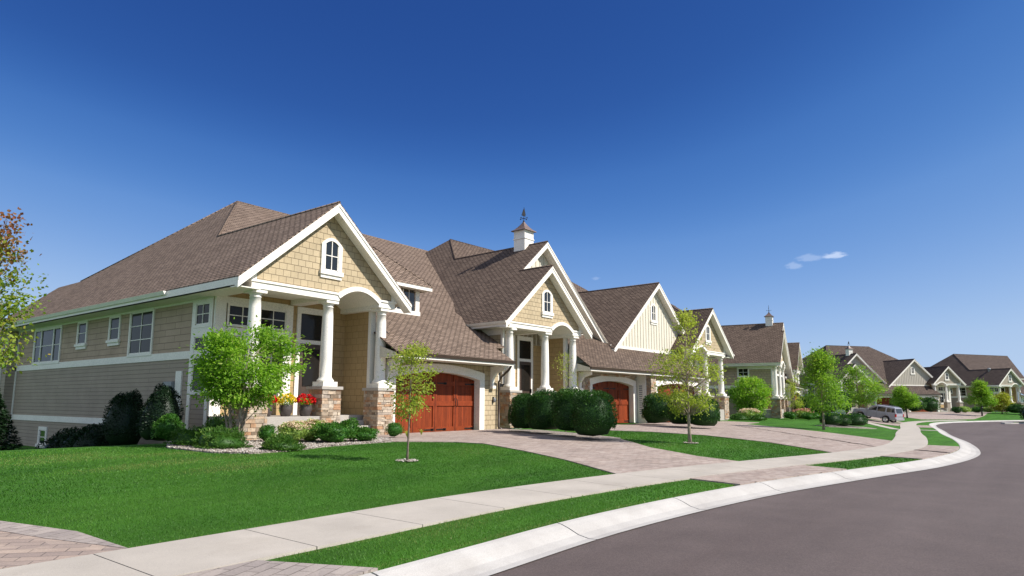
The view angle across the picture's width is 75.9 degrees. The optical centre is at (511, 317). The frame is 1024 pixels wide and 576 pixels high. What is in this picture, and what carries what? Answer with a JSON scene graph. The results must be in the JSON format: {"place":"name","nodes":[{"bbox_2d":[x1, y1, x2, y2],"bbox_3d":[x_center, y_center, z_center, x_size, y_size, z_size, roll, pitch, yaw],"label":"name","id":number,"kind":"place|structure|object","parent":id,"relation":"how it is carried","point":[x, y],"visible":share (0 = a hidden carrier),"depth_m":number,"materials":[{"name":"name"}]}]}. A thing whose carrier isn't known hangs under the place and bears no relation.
{"place":"outdoors","nodes":[
{"label":"outdoors","id":0,"kind":"place"},
{"bbox_2d":[0,531,125,568],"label":"driveway","id":1,"kind":"structure","parent":0,"point":[18,550],"depth_m":6.22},
{"bbox_2d":[0,420,966,575],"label":"sidewalk","id":2,"kind":"structure","parent":0,"point":[181,557],"depth_m":7.71,"materials":[{"name":"concrete"}]},
{"bbox_2d":[0,411,1023,575],"bbox_3d":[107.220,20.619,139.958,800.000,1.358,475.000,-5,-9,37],"label":"ground","id":3,"kind":"structure","parent":0,"point":[932,437],"depth_m":10.60,"materials":[{"name":"green plant"}]},
{"bbox_2d":[0,393,24,450],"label":"spruce tree","id":4,"kind":"object","parent":3,"relation":"on","point":[4,416],"visible":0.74,"depth_m":23.98,"materials":[{"name":"green plant"}]},
{"bbox_2d":[0,207,50,376],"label":"maple tree","id":5,"kind":"object","parent":3,"relation":"on","point":[14,308],"visible":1,"depth_m":9.18,"materials":[{"name":"green plant"}]},
{"bbox_2d":[35,426,82,448],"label":"spreading yew","id":6,"kind":"object","parent":3,"relation":"on","point":[51,442],"visible":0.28,"depth_m":24.66,"materials":[{"name":"green plant"}]},
{"bbox_2d":[0,521,126,547],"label":"driveway border","id":7,"kind":"object","parent":3,"relation":"on","point":[45,532],"visible":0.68,"depth_m":6.82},
{"bbox_2d":[55,428,88,447],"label":"spreading yew","id":8,"kind":"object","parent":3,"relation":"on","point":[66,437],"visible":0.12,"depth_m":23.55,"materials":[{"name":"green plant"}]},
{"bbox_2d":[67,423,116,447],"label":"spreading yew","id":9,"kind":"object","parent":3,"relation":"on","point":[91,437],"visible":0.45,"depth_m":22.42,"materials":[{"name":"green plant"}]},
{"bbox_2d":[99,388,145,444],"bbox_3d":[-13.096,3.377,22.227,1.399,1.964,1.481,-5,-9,37],"label":"arborvitae","id":10,"kind":"object","parent":3,"relation":"on","point":[119,425],"visible":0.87,"depth_m":21.82,"materials":[{"name":"green plant"}]},
{"bbox_2d":[0,201,515,447],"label":"house","id":11,"kind":"structure","parent":3,"relation":"on","point":[334,286],"depth_m":24.74,"materials":[{"name":"brown paint"}]},
{"bbox_2d":[35,426,47,447],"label":"window","id":12,"kind":"structure","parent":11,"relation":"in","point":[42,431],"depth_m":29.09,"materials":[{"name":"white paint"}]},
{"bbox_2d":[32,325,62,364],"bbox_3d":[-21.189,1.292,29.888,3.300,1.700,0.050,-5,-9,37],"label":"window","id":13,"kind":"structure","parent":11,"relation":"in","point":[49,341],"depth_m":29.85,"materials":[{"name":"grey glass"}]},
{"bbox_2d":[74,319,88,349],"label":"window","id":14,"kind":"structure","parent":11,"relation":"in","point":[82,327],"depth_m":27.58,"materials":[{"name":"white paint"}]},
{"bbox_2d":[105,314,121,345],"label":"window","id":15,"kind":"structure","parent":11,"relation":"in","point":[114,330],"depth_m":25.68,"materials":[{"name":"white paint"}]},
{"bbox_2d":[127,307,155,356],"bbox_3d":[-13.738,0.565,24.287,1.950,1.760,0.050,-5,-9,37],"label":"window","id":16,"kind":"structure","parent":11,"relation":"in","point":[141,323],"depth_m":24.28,"materials":[{"name":"grey glass"}]},
{"bbox_2d":[189,333,208,394],"bbox_3d":[-10.222,1.525,21.469,1.060,2.000,0.050,-5,-9,37],"label":"window","id":17,"kind":"structure","parent":11,"relation":"in","point":[195,340],"depth_m":21.64,"materials":[{"name":"white paint"}]},
{"bbox_2d":[193,299,211,327],"bbox_3d":[-10.214,-0.111,21.682,1.060,0.900,0.050,-5,-9,37],"label":"window","id":18,"kind":"structure","parent":11,"relation":"in","point":[202,311],"depth_m":21.69,"materials":[{"name":"white paint"}]},
{"bbox_2d":[226,303,248,327],"bbox_3d":[-9.017,-0.039,21.956,0.050,0.760,1.080,-5,-9,37],"label":"window","id":19,"kind":"structure","parent":11,"relation":"in","point":[240,312],"depth_m":21.81,"materials":[{"name":"black glass"}]},
{"bbox_2d":[266,395,276,416],"bbox_3d":[-7.722,2.737,20.614,0.683,0.759,0.715,-5,-9,37],"label":"flower pot","id":20,"kind":"object","parent":11,"relation":"on","point":[269,413],"visible":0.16,"depth_m":20.53,"materials":[{"name":"ceramic"}]},
{"bbox_2d":[259,340,285,391],"bbox_3d":[-8.329,1.674,22.656,0.050,1.810,1.080,-5,-9,37],"label":"window","id":21,"kind":"structure","parent":11,"relation":"in","point":[271,357],"depth_m":22.82,"materials":[{"name":"white paint"}]},
{"bbox_2d":[260,307,287,331],"bbox_3d":[-8.322,0.082,22.864,0.050,0.760,1.080,-5,-9,37],"label":"window","id":22,"kind":"structure","parent":11,"relation":"in","point":[273,317],"depth_m":22.91,"materials":[{"name":"black glass"}]},
{"bbox_2d":[275,393,296,415],"bbox_3d":[-7.266,2.798,21.071,0.711,0.760,0.701,-5,-9,37],"label":"flower pot","id":23,"kind":"object","parent":11,"relation":"on","point":[285,409],"visible":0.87,"depth_m":20.92,"materials":[{"name":"ceramic"}]},
{"bbox_2d":[296,393,315,415],"bbox_3d":[-6.746,2.856,21.487,0.728,0.758,0.694,-5,-9,37],"label":"flower pot","id":24,"kind":"object","parent":11,"relation":"on","point":[305,406],"visible":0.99,"depth_m":21.35,"materials":[{"name":"ceramic"}]},
{"bbox_2d":[297,314,321,413],"bbox_3d":[-7.354,1.712,23.956,0.080,3.620,0.920,-5,-9,37],"label":"front door","id":25,"kind":"structure","parent":11,"relation":"in","point":[311,325],"depth_m":23.95,"materials":[{"name":"glass"}]},
{"bbox_2d":[319,238,343,280],"bbox_3d":[-6.152,-2.016,22.448,0.100,1.415,0.940,-5,-9,37],"label":"window","id":26,"kind":"structure","parent":11,"relation":"in","point":[331,249],"depth_m":22.45,"materials":[{"name":"white paint"}]},
{"bbox_2d":[395,372,473,432],"bbox_3d":[-3.136,3.440,26.651,0.174,2.410,4.900,-5,-9,37],"label":"garage door","id":27,"kind":"structure","parent":11,"relation":"in","point":[451,408],"depth_m":27.05,"materials":[{"name":"brown wood"}]},
{"bbox_2d":[165,437,392,453],"bbox_3d":[-7.040,3.982,20.203,9.146,0.450,6.541,-13,-15,60],"label":"gravel bed","id":28,"kind":"object","parent":3,"relation":"on","point":[271,451],"visible":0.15,"depth_m":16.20,"materials":[{"name":"grey gravel"}]},
{"bbox_2d":[135,383,183,440],"bbox_3d":[-10.947,2.941,20.426,1.326,1.847,1.263,-5,-9,37],"label":"arborvitae","id":29,"kind":"object","parent":28,"relation":"on","point":[161,400],"visible":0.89,"depth_m":20.15,"materials":[{"name":"green plant"}]},
{"bbox_2d":[149,413,185,440],"bbox_3d":[-10.208,3.255,19.511,0.977,0.860,0.972,-5,-9,37],"label":"shrub","id":30,"kind":"object","parent":28,"relation":"on","point":[167,425],"visible":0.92,"depth_m":19.30,"materials":[{"name":"green plant"}]},
{"bbox_2d":[163,425,211,445],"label":"juniper","id":31,"kind":"object","parent":28,"relation":"on","point":[184,436],"visible":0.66,"depth_m":17.09,"materials":[{"name":"green plant"}]},
{"bbox_2d":[197,413,237,430],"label":"juniper","id":32,"kind":"object","parent":28,"relation":"on","point":[215,421],"visible":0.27,"depth_m":18.37,"materials":[{"name":"green plant"}]},
{"bbox_2d":[191,424,253,448],"bbox_3d":[-7.296,3.036,16.678,1.293,0.630,1.415,-5,-9,37],"label":"juniper","id":33,"kind":"object","parent":28,"relation":"on","point":[216,438],"visible":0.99,"depth_m":16.43,"materials":[{"name":"green plant"}]},
{"bbox_2d":[179,315,318,439],"bbox_3d":[-7.116,1.733,17.802,3.100,3.711,3.123,-1,-7,7],"label":"ornamental tree","id":34,"kind":"object","parent":28,"relation":"on","point":[223,381],"visible":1,"depth_m":17.26,"materials":[{"name":"green plant"}]},
{"bbox_2d":[256,424,276,440],"bbox_3d":[-7.118,3.349,19.060,0.609,0.516,0.616,-5,-9,37],"label":"boxwood ball","id":35,"kind":"object","parent":28,"relation":"on","point":[265,433],"visible":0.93,"depth_m":18.91,"materials":[{"name":"green plant"}]},
{"bbox_2d":[258,433,307,451],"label":"juniper","id":36,"kind":"object","parent":28,"relation":"on","point":[282,441],"visible":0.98,"depth_m":16.27,"materials":[{"name":"green plant"}]},
{"bbox_2d":[276,420,313,440],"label":"sedum plant","id":37,"kind":"object","parent":28,"relation":"on","point":[297,430],"visible":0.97,"depth_m":18.51,"materials":[{"name":"green plant"}]},
{"bbox_2d":[299,418,329,440],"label":"sedum plant","id":38,"kind":"object","parent":28,"relation":"on","point":[312,423],"visible":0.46,"depth_m":19.17,"materials":[{"name":"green plant"}]},
{"bbox_2d":[309,421,355,442],"bbox_3d":[-5.169,3.333,19.154,1.214,0.667,1.427,-4,-8,28],"label":"hydrangea","id":39,"kind":"object","parent":28,"relation":"on","point":[334,432],"visible":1,"depth_m":18.77,"materials":[{"name":"green plant"}]},
{"bbox_2d":[339,417,360,438],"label":"hydrangea","id":40,"kind":"object","parent":28,"relation":"on","point":[352,422],"visible":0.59,"depth_m":19.53,"materials":[{"name":"green plant"}]},
{"bbox_2d":[349,426,380,440],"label":"bush","id":41,"kind":"object","parent":28,"relation":"on","point":[366,433],"visible":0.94,"depth_m":19.55,"materials":[{"name":"green plant"}]},
{"bbox_2d":[385,422,404,436],"bbox_3d":[-3.926,3.730,21.861,0.650,0.493,0.653,-5,-9,37],"label":"boxwood ball","id":42,"kind":"object","parent":28,"relation":"on","point":[394,429],"visible":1,"depth_m":21.72,"materials":[{"name":"green plant"}]},
{"bbox_2d":[182,560,377,575],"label":"driveway apron","id":43,"kind":"object","parent":3,"relation":"on","point":[263,568],"visible":1,"depth_m":5.67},
{"bbox_2d":[396,458,417,461],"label":"pebbles","id":44,"kind":"object","parent":3,"relation":"on","point":[410,460],"visible":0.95,"depth_m":14.47,"materials":[{"name":"gravel"}]},
{"bbox_2d":[380,340,442,461],"bbox_3d":[-2.229,1.909,14.752,1.391,2.827,1.325,-5,-9,37],"label":"young tree","id":45,"kind":"object","parent":3,"relation":"on","point":[418,351],"visible":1,"depth_m":14.71,"materials":[{"name":"green plant"}]},
{"bbox_2d":[375,209,733,428],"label":"house","id":46,"kind":"structure","parent":3,"relation":"on","point":[529,305],"depth_m":36.74,"materials":[{"name":"brown paint"}]},
{"bbox_2d":[519,341,531,393],"bbox_3d":[0.725,3.049,34.366,0.160,3.620,0.920,-6,-10,40],"label":"front door","id":47,"kind":"structure","parent":46,"relation":"in","point":[524,346],"depth_m":34.41,"materials":[{"name":"glass"}]},
{"bbox_2d":[541,290,553,318],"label":"window","id":48,"kind":"structure","parent":46,"relation":"in","point":[547,297],"depth_m":32.83,"materials":[{"name":"white paint"}]},
{"bbox_2d":[593,381,628,422],"bbox_3d":[5.573,4.860,37.597,0.174,2.390,4.400,-6,-10,40],"label":"garage door","id":49,"kind":"structure","parent":46,"relation":"in","point":[619,392],"depth_m":38.40,"materials":[{"name":"brown wood"}]},
{"bbox_2d":[650,304,657,324],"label":"window","id":50,"kind":"structure","parent":46,"relation":"in","point":[653,310],"depth_m":43.74,"materials":[{"name":"white paint"}]},
{"bbox_2d":[658,384,693,421],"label":"garage door","id":51,"kind":"structure","parent":46,"relation":"in","point":[672,385],"depth_m":41.88,"materials":[{"name":"brown wood"}]},
{"bbox_2d":[705,325,711,344],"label":"window","id":52,"kind":"structure","parent":46,"relation":"in","point":[707,330],"depth_m":47.24,"materials":[{"name":"white paint"}]},
{"bbox_2d":[548,351,581,431],"bbox_3d":[2.268,3.101,26.896,1.490,3.405,1.745,-5,-9,37],"label":"young tree","id":53,"kind":"object","parent":3,"relation":"on","point":[563,366],"visible":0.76,"depth_m":26.99,"materials":[{"name":"green plant"}]},
{"bbox_2d":[509,429,622,440],"bbox_3d":[1.683,4.557,25.283,2.092,0.193,7.538,5,-9,-30],"label":"gravel bed","id":54,"kind":"object","parent":3,"relation":"on","point":[571,435],"visible":0.76,"depth_m":24.32,"materials":[{"name":"beige gravel"}]},
{"bbox_2d":[508,393,530,428],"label":"yew bush","id":55,"kind":"object","parent":54,"relation":"on","point":[518,403],"visible":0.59,"depth_m":26.06,"materials":[{"name":"green plant"}]},
{"bbox_2d":[524,389,557,429],"bbox_3d":[1.267,3.545,25.350,1.678,1.589,1.631,-5,-9,37],"label":"yew bush","id":56,"kind":"object","parent":54,"relation":"on","point":[537,414],"visible":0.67,"depth_m":24.82,"materials":[{"name":"green plant"}]},
{"bbox_2d":[550,386,580,430],"bbox_3d":[2.139,3.299,23.867,1.616,1.612,1.567,-5,-9,37],"label":"yew bush","id":57,"kind":"object","parent":54,"relation":"on","point":[560,419],"visible":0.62,"depth_m":23.45,"materials":[{"name":"green plant"}]},
{"bbox_2d":[568,389,618,435],"bbox_3d":[2.751,3.257,22.460,1.721,1.609,1.698,-5,-9,37],"label":"yew bush","id":58,"kind":"object","parent":54,"relation":"on","point":[592,412],"visible":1,"depth_m":21.94,"materials":[{"name":"green plant"}]},
{"bbox_2d":[645,308,730,443],"bbox_3d":[5.816,1.977,21.947,2.817,4.634,2.772,-5,-9,37],"label":"young tree","id":59,"kind":"object","parent":3,"relation":"on","point":[682,406],"visible":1,"depth_m":21.87,"materials":[{"name":"green plant"}]},
{"bbox_2d":[360,420,1023,575],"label":"kerb","id":60,"kind":"structure","parent":3,"relation":"on","point":[491,557],"depth_m":8.59,"materials":[{"name":"concrete"}]},
{"bbox_2d":[671,304,807,418],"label":"house","id":61,"kind":"structure","parent":3,"relation":"on","point":[768,353],"depth_m":60.71,"materials":[{"name":"white paint"}]},
{"bbox_2d":[737,367,748,376],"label":"window","id":62,"kind":"structure","parent":61,"relation":"in","point":[741,371],"depth_m":59.77,"materials":[{"name":"white paint"}]},
{"bbox_2d":[729,413,749,419],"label":"mound","id":63,"kind":"object","parent":3,"relation":"on","point":[738,416],"visible":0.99,"depth_m":49.24,"materials":[{"name":"green plant"}]},
{"bbox_2d":[736,408,759,417],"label":"sedum plant","id":64,"kind":"object","parent":3,"relation":"on","point":[748,412],"visible":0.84,"depth_m":50.71,"materials":[{"name":"green plant"}]},
{"bbox_2d":[726,374,776,415],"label":"bright bush tree","id":65,"kind":"object","parent":3,"relation":"on","point":[740,397],"visible":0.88,"depth_m":55.89,"materials":[{"name":"green plant"}]},
{"bbox_2d":[749,414,766,420],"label":"mound","id":66,"kind":"object","parent":3,"relation":"on","point":[757,417],"visible":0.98,"depth_m":49.23,"materials":[{"name":"green plant"}]},
{"bbox_2d":[690,465,846,485],"bbox_3d":[5.517,3.334,13.822,4.570,0.115,1.075,7,-10,-40],"label":"driveway apron","id":67,"kind":"object","parent":3,"relation":"on","point":[747,477],"visible":0.75,"depth_m":13.51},
{"bbox_2d":[782,411,796,418],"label":"round shrub","id":68,"kind":"object","parent":3,"relation":"on","point":[789,415],"visible":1,"depth_m":55.03,"materials":[{"name":"green plant"}]},
{"bbox_2d":[782,374,802,419],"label":"young tree","id":69,"kind":"object","parent":3,"relation":"on","point":[795,403],"visible":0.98,"depth_m":56.88,"materials":[{"name":"green plant"}]},
{"bbox_2d":[792,408,813,418],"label":"sedum plant","id":70,"kind":"object","parent":3,"relation":"on","point":[799,412],"visible":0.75,"depth_m":58.82,"materials":[{"name":"green plant"}]},
{"bbox_2d":[800,412,815,419],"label":"round shrub","id":71,"kind":"object","parent":3,"relation":"on","point":[808,415],"visible":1,"depth_m":56.22,"materials":[{"name":"green plant"}]},
{"bbox_2d":[793,394,826,414],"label":"hedge bush","id":72,"kind":"object","parent":3,"relation":"on","point":[804,404],"visible":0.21,"depth_m":60.85,"materials":[{"name":"green plant"}]},
{"bbox_2d":[789,342,857,429],"bbox_3d":[17.556,3.833,36.573,3.528,5.020,3.289,6,-10,-39],"label":"young tree","id":73,"kind":"object","parent":3,"relation":"on","point":[820,367],"visible":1,"depth_m":36.41,"materials":[{"name":"green plant"}]},
{"bbox_2d":[833,390,852,413],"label":"hedge bush","id":74,"kind":"object","parent":3,"relation":"on","point":[848,408],"visible":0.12,"depth_m":66.31,"materials":[{"name":"green plant"}]},
{"bbox_2d":[815,425,875,428],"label":"gravel bed","id":75,"kind":"object","parent":3,"relation":"on","point":[858,427],"visible":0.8,"depth_m":44.05,"materials":[{"name":"beige gravel"}]},
{"bbox_2d":[819,412,842,424],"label":"hedge ball","id":76,"kind":"object","parent":75,"relation":"on","point":[830,420],"visible":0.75,"depth_m":43.09,"materials":[{"name":"green plant"}]},
{"bbox_2d":[836,413,851,425],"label":"hedge ball","id":77,"kind":"object","parent":75,"relation":"on","point":[846,421],"visible":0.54,"depth_m":44.05,"materials":[{"name":"green plant"}]},
{"bbox_2d":[844,413,867,425],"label":"hedge ball","id":78,"kind":"object","parent":75,"relation":"on","point":[857,419],"visible":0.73,"depth_m":45.10,"materials":[{"name":"green plant"}]},
{"bbox_2d":[835,364,888,407],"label":"young tree","id":79,"kind":"object","parent":3,"relation":"on","point":[872,384],"visible":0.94,"depth_m":74.12,"materials":[{"name":"green plant"}]},
{"bbox_2d":[790,342,965,411],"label":"house","id":80,"kind":"structure","parent":3,"relation":"on","point":[917,378],"depth_m":114.56,"materials":[{"name":"brown paint"}]},
{"bbox_2d":[877,398,891,405],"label":"garage door","id":81,"kind":"structure","parent":80,"relation":"in","point":[883,402],"depth_m":111.48,"materials":[{"name":"brown wood"}]},
{"bbox_2d":[940,393,943,402],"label":"window","id":82,"kind":"structure","parent":80,"relation":"in","point":[941,398],"depth_m":116.47,"materials":[{"name":"white paint"}]},
{"bbox_2d":[886,384,921,417],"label":"young tree","id":83,"kind":"object","parent":3,"relation":"on","point":[904,399],"visible":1,"depth_m":79.56,"materials":[{"name":"green plant"}]},
{"bbox_2d":[881,445,958,458],"bbox_3d":[13.197,4.276,20.759,1.207,0.115,7.140,-6,-10,41],"label":"driveway apron","id":84,"kind":"object","parent":3,"relation":"on","point":[917,454],"visible":0.75,"depth_m":19.92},
{"bbox_2d":[917,425,932,427],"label":"driveway apron","id":85,"kind":"object","parent":3,"relation":"on","point":[924,426],"visible":0.74,"depth_m":56.46,"materials":[{"name":"beige concrete"}]},
{"bbox_2d":[931,354,1023,411],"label":"house","id":86,"kind":"structure","parent":3,"relation":"on","point":[1002,374],"depth_m":126.30,"materials":[{"name":"brown paint"}]},
{"bbox_2d":[956,387,966,396],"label":"window","id":87,"kind":"structure","parent":86,"relation":"in","point":[963,393],"depth_m":126.14,"materials":[{"name":"white paint"}]},
{"bbox_2d":[961,378,1001,415],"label":"young tree","id":88,"kind":"object","parent":3,"relation":"on","point":[981,393],"visible":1,"depth_m":91.08,"materials":[{"name":"green plant"}]},
{"bbox_2d":[984,406,993,411],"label":"mound","id":89,"kind":"object","parent":3,"relation":"on","point":[986,409],"visible":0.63,"depth_m":100.48,"materials":[{"name":"green plant"}]},
{"bbox_2d":[989,391,1016,413],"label":"yellow tree","id":90,"kind":"object","parent":3,"relation":"on","point":[1004,398],"visible":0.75,"depth_m":98.26,"materials":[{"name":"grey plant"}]},
{"bbox_2d":[1003,403,1023,412],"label":"hedge bush","id":91,"kind":"object","parent":3,"relation":"on","point":[1014,408],"visible":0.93,"depth_m":96.41,"materials":[{"name":"green plant"}]},
{"bbox_2d":[0,0,1023,400],"label":"sky","id":92,"kind":"structure","parent":0,"point":[851,170],"materials":[{"name":"blue"}]},
{"bbox_2d":[376,429,734,473],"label":"driveway","id":93,"kind":"structure","parent":0,"point":[617,457],"depth_m":18.59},
{"bbox_2d":[610,421,890,452],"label":"driveway","id":94,"kind":"structure","parent":0,"point":[736,430],"depth_m":27.97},
{"bbox_2d":[641,393,668,422],"bbox_3d":[8.086,4.980,36.166,1.995,1.683,2.047,-5,-9,37],"label":"yew bush","id":95,"kind":"object","parent":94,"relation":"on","point":[653,410],"visible":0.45,"depth_m":35.54,"materials":[{"name":"green plant"}]},
{"bbox_2d":[664,393,694,423],"bbox_3d":[8.880,4.678,33.886,2.080,1.711,1.972,-5,-9,37],"label":"yew bush","id":96,"kind":"object","parent":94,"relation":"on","point":[671,417],"visible":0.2,"depth_m":33.37,"materials":[{"name":"green plant"}]},
{"bbox_2d":[685,393,720,425],"bbox_3d":[9.455,4.573,32.507,1.754,1.600,1.777,-5,-9,37],"label":"yew bush","id":97,"kind":"object","parent":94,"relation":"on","point":[713,418],"visible":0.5,"depth_m":31.91,"materials":[{"name":"green plant"}]},
{"bbox_2d":[489,421,1023,575],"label":"road","id":98,"kind":"structure","parent":0,"point":[965,518],"depth_m":8.22,"materials":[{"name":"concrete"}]},
{"bbox_2d":[1000,422,1023,423],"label":"corner kerb","id":99,"kind":"structure","parent":98,"relation":"on","point":[1010,423],"depth_m":71.52,"materials":[{"name":"concrete"}]},
{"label":"corner lawn","id":100,"kind":"structure","parent":99,"relation":"on","visible":0},
{"bbox_2d":[1019,406,1023,419],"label":"hedge bush","id":101,"kind":"object","parent":100,"relation":"on","point":[1021,412],"visible":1,"depth_m":72.52,"materials":[{"name":"plant"}]},
{"bbox_2d":[865,419,899,425],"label":"driveway","id":102,"kind":"structure","parent":0,"point":[882,422],"depth_m":61.97,"materials":[{"name":"beige concrete"}]},
{"bbox_2d":[852,404,904,422],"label":"parked car","id":103,"kind":"object","parent":102,"relation":"on","point":[890,413],"visible":0.84,"depth_m":63.48,"materials":[{"name":"silver metal"}]},
{"bbox_2d":[868,422,899,429],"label":"front path","id":104,"kind":"structure","parent":0,"point":[883,426],"depth_m":52.14,"materials":[{"name":"concrete"}]},
{"bbox_2d":[847,412,990,423],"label":"driveway","id":105,"kind":"structure","parent":0,"point":[943,415],"depth_m":89.16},
{"bbox_2d":[909,397,926,411],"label":"hedge bush","id":106,"kind":"object","parent":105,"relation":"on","point":[922,406],"visible":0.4,"depth_m":94.82,"materials":[{"name":"green plant"}]},
{"bbox_2d":[923,396,940,411],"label":"hedge bush","id":107,"kind":"object","parent":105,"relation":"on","point":[932,405],"visible":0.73,"depth_m":95.90,"materials":[{"name":"green plant"}]},
{"bbox_2d":[950,407,962,412],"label":"mound","id":108,"kind":"object","parent":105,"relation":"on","point":[957,409],"visible":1,"depth_m":97.22,"materials":[{"name":"green plant"}]},
{"bbox_2d":[961,406,971,412],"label":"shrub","id":109,"kind":"object","parent":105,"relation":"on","point":[966,409],"visible":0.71,"depth_m":98.51,"materials":[{"name":"green plant"}]},
{"bbox_2d":[970,406,984,411],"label":"mound","id":110,"kind":"object","parent":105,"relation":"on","point":[976,409],"visible":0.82,"depth_m":99.76,"materials":[{"name":"green plant"}]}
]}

